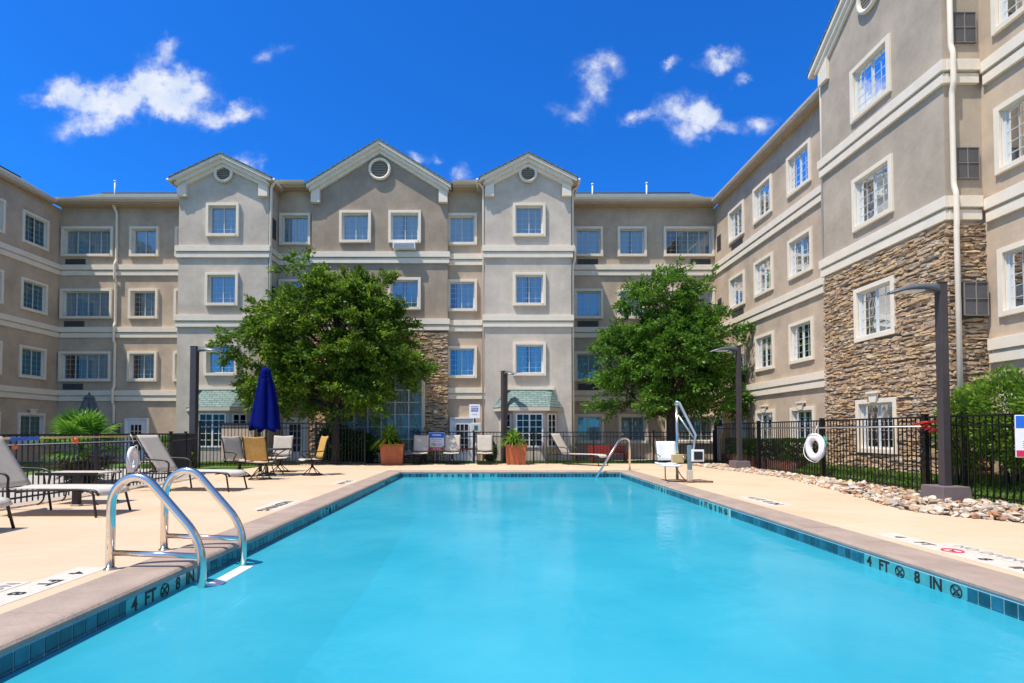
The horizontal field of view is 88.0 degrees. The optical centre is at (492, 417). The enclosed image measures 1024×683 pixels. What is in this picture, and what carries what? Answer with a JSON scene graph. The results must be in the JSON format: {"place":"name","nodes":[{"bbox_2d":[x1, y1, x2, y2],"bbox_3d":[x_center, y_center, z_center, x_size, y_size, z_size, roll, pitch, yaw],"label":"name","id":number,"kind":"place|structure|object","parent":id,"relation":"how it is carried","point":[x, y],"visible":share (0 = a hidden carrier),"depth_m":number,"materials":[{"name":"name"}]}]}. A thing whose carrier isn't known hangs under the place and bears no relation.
{"place":"outdoors","nodes":[
{"label":"outdoors","id":0,"kind":"place"},
{"bbox_2d":[0,459,720,503],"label":"path","id":1,"kind":"structure","parent":0,"point":[61,482],"depth_m":13.82,"materials":[{"name":"concrete"}]},
{"bbox_2d":[0,431,194,502],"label":"metal fence","id":2,"kind":"object","parent":1,"relation":"on","point":[180,444],"visible":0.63,"depth_m":10.73,"materials":[{"name":"black metal"}]},
{"bbox_2d":[3,436,139,448],"bbox_3d":[-7.900,0.422,8.992,0.100,0.207,7.000,0,-2,0],"label":"rescue pole","id":3,"kind":"object","parent":2,"relation":"hanging from","point":[75,439],"visible":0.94,"depth_m":9.55,"materials":[{"name":"yellow metal"}]},
{"bbox_2d":[126,434,140,472],"bbox_3d":[-7.819,0.823,11.476,0.216,0.932,0.651,0,-2,-18],"label":"life ring","id":4,"kind":"object","parent":2,"relation":"hanging from","point":[132,456],"visible":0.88,"depth_m":11.41,"materials":[{"name":"white plastic"}]},
{"bbox_2d":[18,462,720,474],"bbox_3d":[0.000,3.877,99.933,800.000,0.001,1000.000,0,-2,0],"label":"ground","id":5,"kind":"structure","parent":0,"point":[121,464],"depth_m":19.20,"materials":[{"name":"soil"}]},
{"bbox_2d":[29,406,133,483],"bbox_3d":[-9.726,0.717,12.625,2.267,1.994,2.065,0,-2,0],"label":"fan palm","id":6,"kind":"object","parent":5,"relation":"on","point":[84,422],"visible":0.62,"depth_m":12.39,"materials":[{"name":"green plant"}]},
{"bbox_2d":[79,392,99,414],"bbox_3d":[-16.008,0.364,20.954,0.926,2.770,0.952,1,-2,-32],"label":"patio umbrella","id":7,"kind":"object","parent":5,"relation":"on","point":[89,402],"visible":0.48,"depth_m":20.88,"materials":[{"name":"grey fabric"}]},
{"bbox_2d":[189,346,223,467],"bbox_3d":[-9.579,-0.370,17.766,1.058,4.070,0.340,0,-2,0],"label":"lamp post","id":8,"kind":"object","parent":5,"relation":"on","point":[194,389],"visible":0.94,"depth_m":17.70,"materials":[{"name":"brown metal"}]},
{"bbox_2d":[220,424,257,462],"bbox_3d":[-9.650,0.981,20.281,1.320,1.500,0.480,0,-2,0],"label":"utility cabinet","id":9,"kind":"object","parent":5,"relation":"on","point":[234,432],"visible":0.42,"depth_m":20.09,"materials":[{"name":"beige paint"}]},
{"bbox_2d":[204,246,440,464],"bbox_3d":[-6.260,-2.204,20.103,8.824,8.075,4.874,0,-2,0],"label":"shade tree","id":10,"kind":"object","parent":5,"relation":"on","point":[360,380],"visible":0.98,"depth_m":19.05,"materials":[{"name":"green plant"}]},
{"bbox_2d":[313,422,400,463],"bbox_3d":[-5.149,0.960,20.475,3.479,1.812,1.261,0,-2,0],"label":"shrub","id":11,"kind":"object","parent":5,"relation":"on","point":[353,439],"visible":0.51,"depth_m":20.28,"materials":[{"name":"green plant"}]},
{"bbox_2d":[429,432,443,462],"bbox_3d":[-2.100,1.135,20.047,0.580,1.180,0.070,0,-2,0],"label":"pool sign","id":12,"kind":"object","parent":5,"relation":"on","point":[437,439],"visible":0.97,"depth_m":20.02,"materials":[{"name":"white paint"}]},
{"bbox_2d":[501,371,516,462],"bbox_3d":[0.637,-0.054,20.294,0.340,3.570,0.928,1,-2,-28],"label":"lamp post","id":13,"kind":"object","parent":5,"relation":"on","point":[504,401],"visible":0.91,"depth_m":20.53,"materials":[{"name":"brown metal"}]},
{"bbox_2d":[0,0,1023,477],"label":"hotel building","id":14,"kind":"structure","parent":5,"relation":"on","point":[854,190],"depth_m":21.47,"materials":[{"name":"beige paint"}]},
{"bbox_2d":[17,409,45,443],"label":"window","id":15,"kind":"structure","parent":14,"relation":"in","point":[32,422],"depth_m":22.51,"materials":[{"name":"grey glass"}]},
{"bbox_2d":[18,344,46,379],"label":"window","id":16,"kind":"structure","parent":14,"relation":"in","point":[32,363],"depth_m":22.60,"materials":[{"name":"blue glass"}]},
{"bbox_2d":[20,276,47,315],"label":"window","id":17,"kind":"structure","parent":14,"relation":"in","point":[33,294],"depth_m":22.70,"materials":[{"name":"blue glass"}]},
{"bbox_2d":[21,209,49,251],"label":"window","id":18,"kind":"structure","parent":14,"relation":"in","point":[35,232],"depth_m":22.75,"materials":[{"name":"white plastic"}]},
{"bbox_2d":[58,351,111,381],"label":"window","id":19,"kind":"structure","parent":14,"relation":"in","point":[75,366],"depth_m":24.02,"materials":[{"name":"glass"}]},
{"bbox_2d":[59,289,112,318],"bbox_3d":[-18.345,-5.153,24.009,2.350,1.360,0.291,0,-2,0],"label":"window","id":20,"kind":"structure","parent":14,"relation":"in","point":[77,303],"depth_m":24.11,"materials":[{"name":"glass"}]},
{"bbox_2d":[60,226,113,256],"bbox_3d":[-18.345,-7.987,24.083,2.350,1.370,0.291,0,-2,0],"label":"window","id":21,"kind":"structure","parent":14,"relation":"in","point":[74,243],"depth_m":24.19,"materials":[{"name":"glass"}]},
{"bbox_2d":[124,418,148,458],"bbox_3d":[-15.950,0.937,23.761,1.020,1.830,0.143,0,-2,0],"label":"door","id":22,"kind":"structure","parent":14,"relation":"in","point":[131,425],"depth_m":23.74,"materials":[{"name":"white paint"}]},
{"bbox_2d":[126,351,157,381],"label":"window","id":23,"kind":"structure","parent":14,"relation":"in","point":[142,366],"depth_m":24.00,"materials":[{"name":"glass"}]},
{"bbox_2d":[128,289,158,318],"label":"window","id":24,"kind":"structure","parent":14,"relation":"in","point":[142,303],"depth_m":24.08,"materials":[{"name":"blue glass"}]},
{"bbox_2d":[129,226,159,256],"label":"window","id":25,"kind":"structure","parent":14,"relation":"in","point":[142,243],"depth_m":24.15,"materials":[{"name":"blue glass"}]},
{"bbox_2d":[198,413,226,446],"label":"window","id":26,"kind":"structure","parent":14,"relation":"in","point":[204,417],"depth_m":20.74,"materials":[{"name":"white paint"}]},
{"bbox_2d":[203,342,237,375],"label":"window","id":27,"kind":"structure","parent":14,"relation":"in","point":[214,369],"depth_m":21.52,"materials":[{"name":"blue glass"}]},
{"bbox_2d":[204,272,238,305],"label":"window","id":28,"kind":"structure","parent":14,"relation":"in","point":[221,290],"depth_m":21.63,"materials":[{"name":"blue glass"}]},
{"bbox_2d":[205,203,239,236],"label":"window","id":29,"kind":"structure","parent":14,"relation":"in","point":[223,219],"depth_m":21.68,"materials":[{"name":"blue glass"}]},
{"bbox_2d":[279,213,310,244],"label":"window","id":30,"kind":"structure","parent":14,"relation":"in","point":[296,226],"depth_m":22.71,"materials":[{"name":"blue glass"}]},
{"bbox_2d":[283,417,307,460],"bbox_3d":[-8.275,0.899,22.282,1.010,1.830,0.143,0,-2,0],"label":"door","id":31,"kind":"structure","parent":14,"relation":"in","point":[294,431],"depth_m":22.26,"materials":[{"name":"white paint"}]},
{"bbox_2d":[339,210,370,242],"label":"window","id":32,"kind":"structure","parent":14,"relation":"in","point":[355,225],"depth_m":22.41,"materials":[{"name":"blue glass"}]},
{"bbox_2d":[339,368,424,454],"bbox_3d":[-4.635,-0.395,22.163,3.690,3.870,0.450,0,-2,0],"label":"window","id":33,"kind":"structure","parent":14,"relation":"in","point":[408,411],"depth_m":22.34,"materials":[{"name":"glass"}]},
{"bbox_2d":[388,277,420,309],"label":"window","id":34,"kind":"structure","parent":14,"relation":"in","point":[407,288],"depth_m":22.38,"materials":[{"name":"blue glass"}]},
{"bbox_2d":[388,210,420,242],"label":"window","id":35,"kind":"structure","parent":14,"relation":"in","point":[403,225],"depth_m":22.42,"materials":[{"name":"blue glass"}]},
{"bbox_2d":[450,417,473,460],"bbox_3d":[-1.260,0.899,22.282,1.040,1.830,0.143,0,-2,0],"label":"door","id":36,"kind":"structure","parent":14,"relation":"in","point":[457,424],"depth_m":22.26,"materials":[{"name":"white paint"}]},
{"bbox_2d":[448,346,476,377],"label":"window","id":37,"kind":"structure","parent":14,"relation":"in","point":[462,360],"depth_m":22.57,"materials":[{"name":"blue glass"}]},
{"bbox_2d":[448,279,476,311],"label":"window","id":38,"kind":"structure","parent":14,"relation":"in","point":[462,293],"depth_m":22.61,"materials":[{"name":"glass"}]},
{"bbox_2d":[448,213,476,244],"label":"window","id":39,"kind":"structure","parent":14,"relation":"in","point":[462,227],"depth_m":22.72,"materials":[{"name":"blue glass"}]},
{"bbox_2d":[513,342,545,375],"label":"window","id":40,"kind":"structure","parent":14,"relation":"in","point":[529,358],"depth_m":21.55,"materials":[{"name":"blue glass"}]},
{"bbox_2d":[513,272,545,305],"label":"window","id":41,"kind":"structure","parent":14,"relation":"in","point":[527,290],"depth_m":21.65,"materials":[{"name":"blue glass"}]},
{"bbox_2d":[513,203,545,236],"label":"window","id":42,"kind":"structure","parent":14,"relation":"in","point":[529,219],"depth_m":21.70,"materials":[{"name":"glass"}]},
{"bbox_2d":[516,413,542,446],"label":"window","id":43,"kind":"structure","parent":14,"relation":"in","point":[525,422],"depth_m":20.75,"materials":[{"name":"white glass"}]},
{"bbox_2d":[547,413,556,446],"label":"window","id":44,"kind":"structure","parent":14,"relation":"in","point":[551,417],"depth_m":21.01,"materials":[{"name":"white paint"}]},
{"bbox_2d":[574,226,602,256],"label":"window","id":45,"kind":"structure","parent":14,"relation":"in","point":[588,243],"depth_m":24.19,"materials":[{"name":"blue glass"}]},
{"bbox_2d":[574,351,603,381],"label":"window","id":46,"kind":"structure","parent":14,"relation":"in","point":[584,362],"depth_m":24.04,"materials":[{"name":"blue glass"}]},
{"bbox_2d":[574,289,603,318],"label":"window","id":47,"kind":"structure","parent":14,"relation":"in","point":[588,303],"depth_m":24.12,"materials":[{"name":"blue glass"}]},
{"bbox_2d":[575,414,603,442],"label":"window","id":48,"kind":"structure","parent":14,"relation":"in","point":[583,422],"depth_m":23.95,"materials":[{"name":"blue glass"}]},
{"bbox_2d":[617,226,646,256],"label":"window","id":49,"kind":"structure","parent":14,"relation":"in","point":[630,243],"depth_m":24.17,"materials":[{"name":"blue glass"}]},
{"bbox_2d":[618,414,647,442],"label":"window","id":50,"kind":"structure","parent":14,"relation":"in","point":[626,422],"depth_m":23.94,"materials":[{"name":"glass"}]},
{"bbox_2d":[663,226,714,256],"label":"window","id":51,"kind":"structure","parent":14,"relation":"in","point":[690,243],"depth_m":24.20,"materials":[{"name":"blue glass"}]},
{"bbox_2d":[665,414,716,442],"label":"window","id":52,"kind":"structure","parent":14,"relation":"in","point":[700,426],"depth_m":23.98,"materials":[{"name":"grey glass"}]},
{"bbox_2d":[728,199,744,244],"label":"window","id":53,"kind":"structure","parent":14,"relation":"in","point":[736,219],"depth_m":21.89,"materials":[{"name":"white plastic"}]},
{"bbox_2d":[729,270,744,310],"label":"window","id":54,"kind":"structure","parent":14,"relation":"in","point":[736,284],"depth_m":21.91,"materials":[{"name":"white plastic"}]},
{"bbox_2d":[752,173,772,224],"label":"window","id":55,"kind":"structure","parent":14,"relation":"in","point":[762,199],"depth_m":19.81,"materials":[{"name":"glass"}]},
{"bbox_2d":[753,252,773,298],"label":"window","id":56,"kind":"structure","parent":14,"relation":"in","point":[763,273],"depth_m":19.73,"materials":[{"name":"white plastic"}]},
{"bbox_2d":[754,330,774,372],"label":"window","id":57,"kind":"structure","parent":14,"relation":"in","point":[764,347],"depth_m":19.66,"materials":[{"name":"white glass"}]},
{"bbox_2d":[755,405,775,444],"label":"window","id":58,"kind":"structure","parent":14,"relation":"in","point":[764,415],"depth_m":19.49,"materials":[{"name":"beige glass"}]},
{"bbox_2d":[786,137,811,198],"bbox_3d":[10.114,-8.162,17.395,0.212,1.370,1.350,0,-2,0],"label":"window","id":59,"kind":"structure","parent":14,"relation":"in","point":[799,165],"depth_m":17.44,"materials":[{"name":"blue glass"}]},
{"bbox_2d":[787,226,812,280],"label":"window","id":60,"kind":"structure","parent":14,"relation":"in","point":[800,254],"depth_m":17.37,"materials":[{"name":"white plastic"}]},
{"bbox_2d":[788,316,814,364],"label":"window","id":61,"kind":"structure","parent":14,"relation":"in","point":[801,347],"depth_m":17.32,"materials":[{"name":"white plastic"}]},
{"bbox_2d":[789,402,815,447],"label":"window","id":62,"kind":"structure","parent":14,"relation":"in","point":[800,413],"depth_m":17.24,"materials":[{"name":"white plastic"}]},
{"bbox_2d":[849,33,891,124],"bbox_3d":[9.334,-8.277,13.021,0.212,1.370,1.360,0,-2,0],"label":"window","id":63,"kind":"structure","parent":14,"relation":"in","point":[873,79],"depth_m":13.02,"materials":[{"name":"blue glass"}]},
{"bbox_2d":[851,153,893,232],"bbox_3d":[9.334,-5.443,12.947,0.212,1.360,1.360,0,-2,0],"label":"window","id":64,"kind":"structure","parent":14,"relation":"in","point":[875,192],"depth_m":12.94,"materials":[{"name":"glass"}]},
{"bbox_2d":[853,275,896,342],"bbox_3d":[9.334,-2.604,12.873,0.212,1.360,1.360,0,-2,0],"label":"window","id":65,"kind":"structure","parent":14,"relation":"in","point":[875,317],"depth_m":12.94,"materials":[{"name":"white glass"}]},
{"bbox_2d":[855,391,897,453],"bbox_3d":[9.300,0.110,12.802,0.280,1.490,1.360,0,-2,0],"label":"window","id":66,"kind":"structure","parent":14,"relation":"in","point":[881,407],"depth_m":12.80,"materials":[{"name":"white plastic"}]},
{"bbox_2d":[990,0,1023,36],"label":"window","id":67,"kind":"structure","parent":14,"relation":"in","point":[1009,10],"depth_m":10.47,"materials":[{"name":"white plastic"}]},
{"bbox_2d":[993,89,1023,175],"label":"window","id":68,"kind":"structure","parent":14,"relation":"in","point":[1008,143],"depth_m":10.37,"materials":[{"name":"white plastic"}]},
{"bbox_2d":[996,240,1023,317],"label":"window","id":69,"kind":"structure","parent":14,"relation":"in","point":[1010,264],"depth_m":10.33,"materials":[{"name":"white plastic"}]},
{"bbox_2d":[412,430,714,463],"bbox_3d":[2.720,1.129,20.177,11.515,1.300,0.075,0,-2,0],"label":"metal fence","id":70,"kind":"object","parent":5,"relation":"on","point":[613,436],"visible":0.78,"depth_m":20.17,"materials":[{"name":"black metal"}]},
{"bbox_2d":[116,460,1023,503],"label":"lawn grass","id":71,"kind":"structure","parent":5,"relation":"on","point":[996,478],"depth_m":12.52,"materials":[{"name":"green plant"}]},
{"bbox_2d":[588,446,628,462],"bbox_3d":[4.550,1.420,20.807,1.500,0.650,0.454,0,-2,0],"label":"red bench","id":72,"kind":"object","parent":5,"relation":"on","point":[608,452],"visible":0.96,"depth_m":20.98,"materials":[{"name":"paint"}]},
{"bbox_2d":[580,253,755,461],"bbox_3d":[7.251,-2.153,20.916,7.650,8.020,4.770,0,-2,0],"label":"shade tree","id":73,"kind":"object","parent":5,"relation":"on","point":[674,326],"visible":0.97,"depth_m":20.19,"materials":[{"name":"green plant"}]},
{"bbox_2d":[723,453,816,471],"bbox_3d":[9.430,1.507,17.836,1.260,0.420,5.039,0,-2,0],"label":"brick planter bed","id":74,"kind":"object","parent":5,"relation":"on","point":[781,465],"visible":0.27,"depth_m":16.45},
{"bbox_2d":[724,437,818,461],"bbox_3d":[9.151,0.994,17.656,0.886,0.746,4.841,0,-2,0],"label":"hedge","id":75,"kind":"object","parent":74,"relation":"on","point":[783,452],"visible":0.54,"depth_m":16.66,"materials":[{"name":"green plant"}]},
{"bbox_2d":[0,0,837,208],"label":"sky","id":76,"kind":"structure","parent":0,"point":[617,95],"materials":[{"name":"blue"}]},
{"bbox_2d":[0,464,1023,613],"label":"pool deck","id":77,"kind":"structure","parent":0,"point":[42,540],"depth_m":7.59,"materials":[{"name":"beige concrete"}]},
{"bbox_2d":[0,567,104,605],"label":"painted depth marker","id":78,"kind":"object","parent":77,"relation":"on","point":[8,596],"visible":1,"depth_m":4.15,"materials":[{"name":"white paint"}]},
{"bbox_2d":[0,436,131,517],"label":"chaise lounge","id":79,"kind":"object","parent":77,"relation":"on","point":[13,475],"visible":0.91,"depth_m":7.86,"materials":[{"name":"grey metal"}]},
{"bbox_2d":[35,470,121,504],"bbox_3d":[-6.950,1.173,8.922,1.020,0.542,0.580,0,-2,0],"label":"side table","id":80,"kind":"object","parent":77,"relation":"on","point":[66,473],"visible":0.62,"depth_m":8.77,"materials":[{"name":"beige"}]},
{"bbox_2d":[102,467,252,588],"bbox_3d":[-2.893,1.386,4.995,0.985,1.790,0.868,0,-2,0],"label":"pool ladder","id":81,"kind":"object","parent":77,"relation":"attached to","point":[168,504],"visible":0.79,"depth_m":4.62,"materials":[{"name":"metal"}]},
{"bbox_2d":[127,435,247,491],"bbox_3d":[-6.278,0.922,10.957,2.157,1.137,0.751,0,-2,3],"label":"chaise lounge","id":82,"kind":"object","parent":77,"relation":"on","point":[158,453],"visible":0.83,"depth_m":10.92,"materials":[{"name":"grey metal"}]},
{"bbox_2d":[221,436,250,476],"bbox_3d":[-6.807,1.028,14.240,0.686,1.081,0.699,-1,-2,24],"label":"patio chair","id":83,"kind":"object","parent":77,"relation":"on","point":[232,448],"visible":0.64,"depth_m":14.26,"materials":[{"name":"grey fabric"}]},
{"bbox_2d":[241,436,277,479],"bbox_3d":[-5.832,1.003,13.298,0.699,1.081,0.686,0,-2,3],"label":"patio chair","id":84,"kind":"object","parent":77,"relation":"on","point":[255,450],"visible":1,"depth_m":13.09,"materials":[{"name":"yellow fabric"}]},
{"bbox_2d":[249,364,280,475],"bbox_3d":[-6.239,0.050,14.566,0.766,3.076,0.789,1,-2,-32],"label":"patio umbrella","id":85,"kind":"object","parent":77,"relation":"on","point":[265,415],"visible":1,"depth_m":14.45,"materials":[{"name":"blue fabric"}]},
{"bbox_2d":[251,501,300,510],"bbox_3d":[-3.500,1.424,8.618,0.420,0.006,1.196,0,-2,0],"label":"painted depth marker","id":86,"kind":"object","parent":77,"relation":"on","point":[277,505],"visible":1,"depth_m":8.59,"materials":[{"name":"white paint"}]},
{"bbox_2d":[268,435,293,471],"bbox_3d":[-6.353,1.071,15.907,0.699,1.081,0.686,0,-2,-6],"label":"patio chair","id":87,"kind":"object","parent":77,"relation":"on","point":[283,441],"visible":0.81,"depth_m":16.12,"materials":[{"name":"beige fabric"}]},
{"bbox_2d":[198,421,365,467],"bbox_3d":[-7.373,0.933,18.830,5.648,1.620,0.234,0,-2,-10],"label":"metal fence","id":88,"kind":"object","parent":77,"relation":"on","point":[238,427],"visible":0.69,"depth_m":18.96,"materials":[{"name":"black metal"}]},
{"bbox_2d":[298,436,328,475],"bbox_3d":[-4.956,1.040,14.695,0.686,1.081,0.699,1,-2,-36],"label":"patio chair","id":89,"kind":"object","parent":77,"relation":"on","point":[320,450],"visible":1,"depth_m":14.67,"materials":[{"name":"yellow fabric"}]},
{"bbox_2d":[380,443,404,464],"bbox_3d":[-3.660,1.330,19.472,0.870,0.760,0.870,0,-2,-6],"label":"terracotta planter","id":90,"kind":"object","parent":77,"relation":"on","point":[394,455],"visible":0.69,"depth_m":19.08,"materials":[{"name":"orange ceramic"}]},
{"bbox_2d":[368,422,412,451],"bbox_3d":[-3.694,0.697,19.436,1.919,1.188,1.910,0,-2,0],"label":"agave plant","id":91,"kind":"object","parent":90,"relation":"in","point":[389,434],"visible":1,"depth_m":19.25,"materials":[{"name":"green plant"}]},
{"bbox_2d":[410,435,429,464],"bbox_3d":[-2.621,1.163,19.406,0.699,1.081,0.686,0,-2,-2],"label":"patio chair","id":92,"kind":"object","parent":77,"relation":"on","point":[421,443],"visible":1,"depth_m":19.61,"materials":[{"name":"beige fabric"}]},
{"bbox_2d":[442,435,460,464],"bbox_3d":[-1.470,1.163,19.406,0.699,1.081,0.686,0,-2,1],"label":"patio chair","id":93,"kind":"object","parent":77,"relation":"on","point":[452,443],"visible":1,"depth_m":19.61,"materials":[{"name":"beige fabric"}]},
{"bbox_2d":[475,435,493,464],"bbox_3d":[-0.271,1.163,19.406,0.699,1.081,0.686,0,-2,-1],"label":"patio chair","id":94,"kind":"object","parent":77,"relation":"on","point":[484,443],"visible":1,"depth_m":19.61,"materials":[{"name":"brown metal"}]},
{"bbox_2d":[0,470,1023,678],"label":"swimming pool","id":95,"kind":"structure","parent":77,"relation":"in","point":[32,632],"depth_m":4.78,"materials":[{"name":"paint"}]},
{"bbox_2d":[0,477,1023,682],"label":"water","id":96,"kind":"structure","parent":95,"relation":"in","point":[510,580],"depth_m":4.04,"materials":[{"name":"blue liquid"}]},
{"bbox_2d":[505,444,526,464],"bbox_3d":[0.880,1.348,19.591,0.790,0.730,0.790,0,-2,3],"label":"terracotta planter","id":97,"kind":"object","parent":77,"relation":"on","point":[515,454],"visible":0.97,"depth_m":19.23,"materials":[{"name":"orange ceramic"}]},
{"bbox_2d":[496,428,531,450],"bbox_3d":[0.784,0.775,19.409,1.504,0.957,1.511,0,-2,-17],"label":"potted plant","id":98,"kind":"object","parent":97,"relation":"in","point":[513,438],"visible":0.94,"depth_m":19.32,"materials":[{"name":"green plant"}]},
{"bbox_2d":[546,433,607,465],"bbox_3d":[3.068,1.140,19.255,2.157,1.137,0.751,-1,-2,38],"label":"chaise lounge","id":99,"kind":"object","parent":77,"relation":"on","point":[561,445],"visible":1,"depth_m":19.50,"materials":[{"name":"brown metal"}]},
{"bbox_2d":[655,401,712,482],"bbox_3d":[4.552,0.555,12.641,1.247,1.951,1.067,0,-2,0],"label":"pool lift","id":100,"kind":"object","parent":77,"relation":"on","point":[667,450],"visible":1,"depth_m":12.60,"materials":[{"name":"metal"}]},
{"bbox_2d":[714,413,1023,504],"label":"metal fence","id":101,"kind":"object","parent":77,"relation":"on","point":[926,474],"visible":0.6,"depth_m":11.55,"materials":[{"name":"black metal"}]},
{"bbox_2d":[803,425,826,462],"bbox_3d":[8.380,0.675,13.710,0.216,0.960,0.702,0,-2,-8],"label":"life ring","id":102,"kind":"object","parent":101,"relation":"hanging from","point":[820,440],"visible":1,"depth_m":13.62,"materials":[{"name":"white plastic"}]},
{"bbox_2d":[760,420,936,469],"bbox_3d":[8.294,0.613,13.163,0.290,0.977,6.851,0,-2,0],"label":"rescue pole","id":103,"kind":"object","parent":101,"relation":"hanging from","point":[925,428],"visible":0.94,"depth_m":10.39,"materials":[{"name":"metal"}]},
{"bbox_2d":[872,533,1023,573],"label":"painted depth marker","id":104,"kind":"object","parent":77,"relation":"on","point":[993,561],"visible":1,"depth_m":5.23,"materials":[{"name":"white paint"}]},
{"bbox_2d":[709,345,750,468],"bbox_3d":[7.687,-0.325,17.214,1.184,4.050,0.518,0,-2,0],"label":"lamp post","id":105,"kind":"object","parent":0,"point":[739,462],"visible":0.93,"depth_m":17.16,"materials":[{"name":"metal"}]},
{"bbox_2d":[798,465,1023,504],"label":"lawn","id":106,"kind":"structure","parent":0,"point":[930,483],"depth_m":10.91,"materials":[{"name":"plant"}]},
{"bbox_2d":[929,361,1023,485],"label":"shrub","id":107,"kind":"object","parent":106,"relation":"on","point":[969,402],"visible":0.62,"depth_m":9.52,"materials":[{"name":"green plant"}]},
{"bbox_2d":[865,491,1019,522],"bbox_3d":[7.669,1.407,6.744,2.602,0.001,25.655,0,-2,-2],"label":"gravel bed","id":108,"kind":"object","parent":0,"point":[961,513],"depth_m":7.60,"materials":[{"name":"beige gravel"}]},
{"bbox_2d":[692,463,1023,522],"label":"rock bed","id":109,"kind":"object","parent":108,"relation":"on","point":[1018,515],"visible":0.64,"depth_m":10.86,"materials":[{"name":"beige stone"}]},
{"bbox_2d":[887,281,971,502],"bbox_3d":[7.597,-0.451,9.315,1.184,3.890,0.518,0,-2,0],"label":"lamp post","id":110,"kind":"object","parent":108,"relation":"on","point":[944,488],"visible":0.91,"depth_m":9.27,"materials":[{"name":"metal"}]},
{"bbox_2d":[1014,415,1023,457],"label":"pool sign","id":111,"kind":"object","parent":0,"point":[1019,434],"visible":1,"depth_m":8.22,"materials":[{"name":"white paint"}]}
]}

